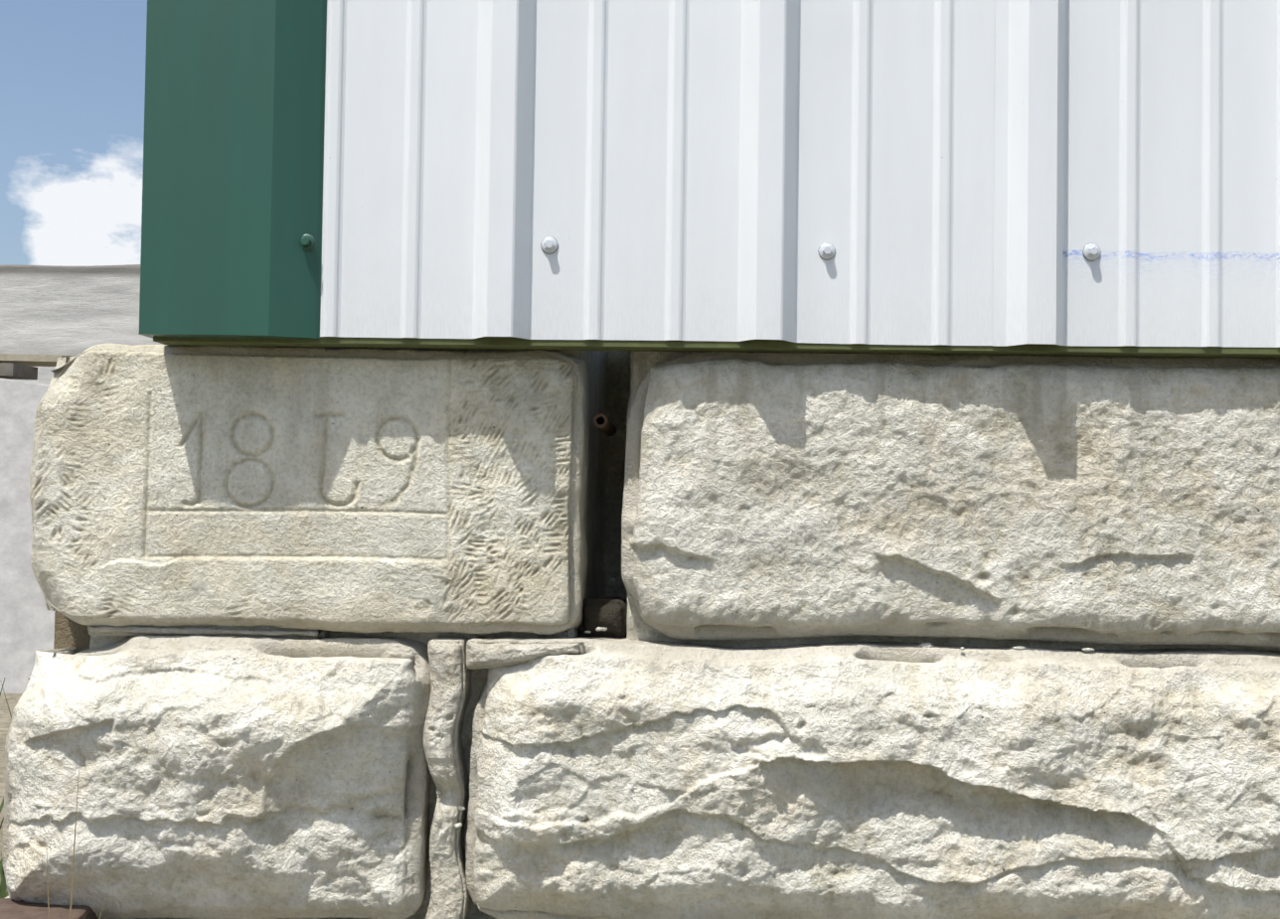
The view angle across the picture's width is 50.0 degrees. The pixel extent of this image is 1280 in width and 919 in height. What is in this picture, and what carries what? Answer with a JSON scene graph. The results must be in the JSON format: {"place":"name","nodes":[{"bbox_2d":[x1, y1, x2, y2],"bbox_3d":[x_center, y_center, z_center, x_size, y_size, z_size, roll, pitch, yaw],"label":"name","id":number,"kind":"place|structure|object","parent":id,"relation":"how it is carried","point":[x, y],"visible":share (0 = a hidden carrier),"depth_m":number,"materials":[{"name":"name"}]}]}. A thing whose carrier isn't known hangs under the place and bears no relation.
{"place":"outdoors","nodes":[
{"label":"outdoors","id":0,"kind":"place"},
{"bbox_2d":[0,692,22,895],"bbox_3d":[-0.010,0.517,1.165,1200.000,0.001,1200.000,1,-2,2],"label":"ground","id":1,"kind":"structure","parent":0,"point":[5,716],"depth_m":2.75,"materials":[{"name":"beige soil"}]},
{"bbox_2d":[0,678,11,898],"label":"weeds","id":2,"kind":"object","parent":1,"relation":"on","point":[3,892],"visible":0.1,"depth_m":1.34,"materials":[{"name":"green plant"}]},
{"bbox_2d":[0,362,37,379],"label":"lumber pile","id":3,"kind":"object","parent":1,"relation":"on","point":[8,371],"visible":0.21,"depth_m":4.50,"materials":[{"name":"grey wood"}]},
{"bbox_2d":[0,353,61,366],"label":"lumber pile boards","id":4,"kind":"object","parent":3,"relation":"on","point":[39,360],"visible":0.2,"depth_m":4.55,"materials":[{"name":"beige wood"}]},
{"bbox_2d":[0,378,54,693],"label":"wall","id":5,"kind":"structure","parent":1,"relation":"on","point":[27,624],"depth_m":3.47,"materials":[{"name":"white paint"}]},
{"bbox_2d":[0,898,97,918],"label":"brick fragments","id":6,"kind":"object","parent":1,"relation":"on","point":[10,908],"visible":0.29,"depth_m":1.17,"materials":[{"name":"brown brick"}]},
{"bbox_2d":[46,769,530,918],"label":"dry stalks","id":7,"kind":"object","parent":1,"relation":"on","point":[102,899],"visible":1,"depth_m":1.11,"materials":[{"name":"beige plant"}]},
{"bbox_3d":[0.296,0.212,1.705,1.410,0.650,0.400,1,-2,2],"label":"foundation","id":8,"kind":"object","parent":1,"relation":"on","visible":0},
{"bbox_2d":[87,625,328,639],"bbox_3d":[-0.389,0.153,1.240,0.214,0.036,0.043,1,-2,2],"label":"mortar chip","id":9,"kind":"object","parent":8,"relation":"on","point":[255,631],"visible":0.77,"depth_m":1.22,"materials":[{"name":"grey stone"}]},
{"bbox_2d":[29,343,590,635],"bbox_3d":[-0.297,0.026,1.264,0.499,0.261,0.106,1,-2,2],"label":"date stone","id":10,"kind":"object","parent":8,"relation":"on","point":[371,491],"visible":1,"depth_m":1.22,"materials":[{"name":"stone"}]},
{"bbox_2d":[422,636,472,918],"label":"mortar joint","id":11,"kind":"object","parent":8,"relation":"on","point":[450,684],"visible":0.96,"depth_m":1.20,"materials":[{"name":"beige stone"}]},
{"bbox_2d":[466,637,584,669],"bbox_3d":[-0.100,0.171,1.209,0.104,0.027,0.047,1,-2,2],"label":"stone sliver","id":12,"kind":"object","parent":8,"relation":"on","point":[486,652],"visible":0.96,"depth_m":1.19,"materials":[{"name":"beige stone"}]},
{"bbox_2d":[579,596,627,638],"bbox_3d":[-0.033,0.146,1.264,0.045,0.038,0.058,1,-2,2],"label":"joint debris","id":13,"kind":"object","parent":8,"relation":"on","point":[609,614],"visible":0.94,"depth_m":1.24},
{"bbox_2d":[593,413,616,436],"bbox_3d":[-0.032,-0.032,1.297,0.012,0.012,0.170,1,-2,2],"label":"pipe stub","id":14,"kind":"object","parent":8,"relation":"attached to","point":[604,424],"visible":1,"depth_m":1.24,"materials":[{"name":"metal"}]},
{"bbox_2d":[153,336,1279,358],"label":"trim","id":15,"kind":"structure","parent":8,"relation":"on","point":[748,346],"depth_m":1.19,"materials":[{"name":"metal"}]},
{"bbox_2d":[320,0,1279,347],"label":"metal siding","id":16,"kind":"object","parent":15,"relation":"attached to","point":[690,169],"visible":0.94,"depth_m":1.18,"materials":[{"name":"paint"}]},
{"bbox_2d":[540,236,558,253],"bbox_3d":[-0.078,-0.185,1.184,0.015,0.015,0.008,1,-2,2],"label":"screw","id":17,"kind":"object","parent":16,"relation":"attached to","point":[549,244],"visible":1,"depth_m":1.19,"materials":[{"name":"paint"}]},
{"bbox_2d":[818,242,835,260],"bbox_3d":[0.161,-0.179,1.177,0.015,0.015,0.008,1,-2,2],"label":"screw","id":18,"kind":"object","parent":16,"relation":"attached to","point":[827,250],"visible":1,"depth_m":1.18,"materials":[{"name":"paint"}]},
{"bbox_2d":[992,0,1064,346],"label":"steel siding lap edge","id":19,"kind":"object","parent":16,"relation":"attached to","point":[1028,180],"visible":1,"depth_m":1.16,"materials":[{"name":"white paint"}]},
{"bbox_2d":[1082,243,1100,260],"bbox_3d":[0.386,-0.177,1.169,0.015,0.015,0.008,1,-2,2],"label":"screw","id":20,"kind":"object","parent":16,"relation":"attached to","point":[1090,251],"visible":1,"depth_m":1.17,"materials":[{"name":"paint"}]},
{"bbox_2d":[1063,249,1279,286],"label":"chalk line","id":21,"kind":"object","parent":16,"relation":"on","point":[1077,253],"visible":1,"depth_m":1.17,"materials":[{"name":"blue"}]},
{"bbox_2d":[432,627,1095,828],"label":"mortar crumbs","id":22,"kind":"object","parent":8,"relation":"on","point":[461,808],"visible":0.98,"depth_m":1.20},
{"bbox_2d":[621,351,1279,647],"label":"foundation stone","id":23,"kind":"object","parent":8,"relation":"on","point":[1117,500],"visible":1,"depth_m":1.19,"materials":[{"name":"stone"}]},
{"bbox_2d":[53,355,90,652],"bbox_3d":[-0.483,0.250,2.778,0.040,0.610,3.000,1,-2,2],"label":"foundation stone","id":24,"kind":"object","parent":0,"point":[70,633],"visible":0.08,"depth_m":1.28,"materials":[{"name":"beige stone"}]},
{"bbox_2d":[0,0,147,266],"label":"sky","id":25,"kind":"structure","parent":0,"point":[73,72],"materials":[{"name":"blue"}]},
{"bbox_2d":[0,264,166,384],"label":"shed roof","id":26,"kind":"structure","parent":0,"point":[61,310],"depth_m":7.91,"materials":[{"name":"grey metal"}]},
{"bbox_2d":[4,896,369,918],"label":"ground","id":27,"kind":"structure","parent":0,"point":[159,918],"depth_m":1.22,"materials":[{"name":"brown soil"}]},
{"bbox_2d":[1,635,432,918],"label":"foundation stone","id":28,"kind":"object","parent":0,"point":[230,777],"visible":0.98,"depth_m":1.18,"materials":[{"name":"beige stone"}]},
{"bbox_2d":[89,346,1279,918],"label":"wall gap","id":29,"kind":"object","parent":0,"point":[614,377],"visible":0.06,"depth_m":1.25,"materials":[{"name":"black"}]},
{"bbox_2d":[465,635,1279,918],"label":"foundation stone","id":30,"kind":"object","parent":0,"point":[617,778],"visible":0.98,"depth_m":1.16,"materials":[{"name":"beige stone"}]},
{"bbox_3d":[-0.344,-0.611,3.369,0.012,1.130,4.000,1,-2,2],"label":"white wall siding","id":31,"kind":"object","parent":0,"visible":0},
{"bbox_2d":[138,0,326,338],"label":"corner trim","id":32,"kind":"structure","parent":31,"relation":"attached to","point":[233,155],"depth_m":1.18,"materials":[{"name":"paint"}]},
{"bbox_2d":[300,233,315,251],"bbox_3d":[-0.288,-0.188,1.182,0.015,0.015,0.008,1,-2,2],"label":"screw","id":33,"kind":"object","parent":32,"relation":"attached to","point":[307,241],"depth_m":1.18,"materials":[{"name":"green paint"}]}
]}

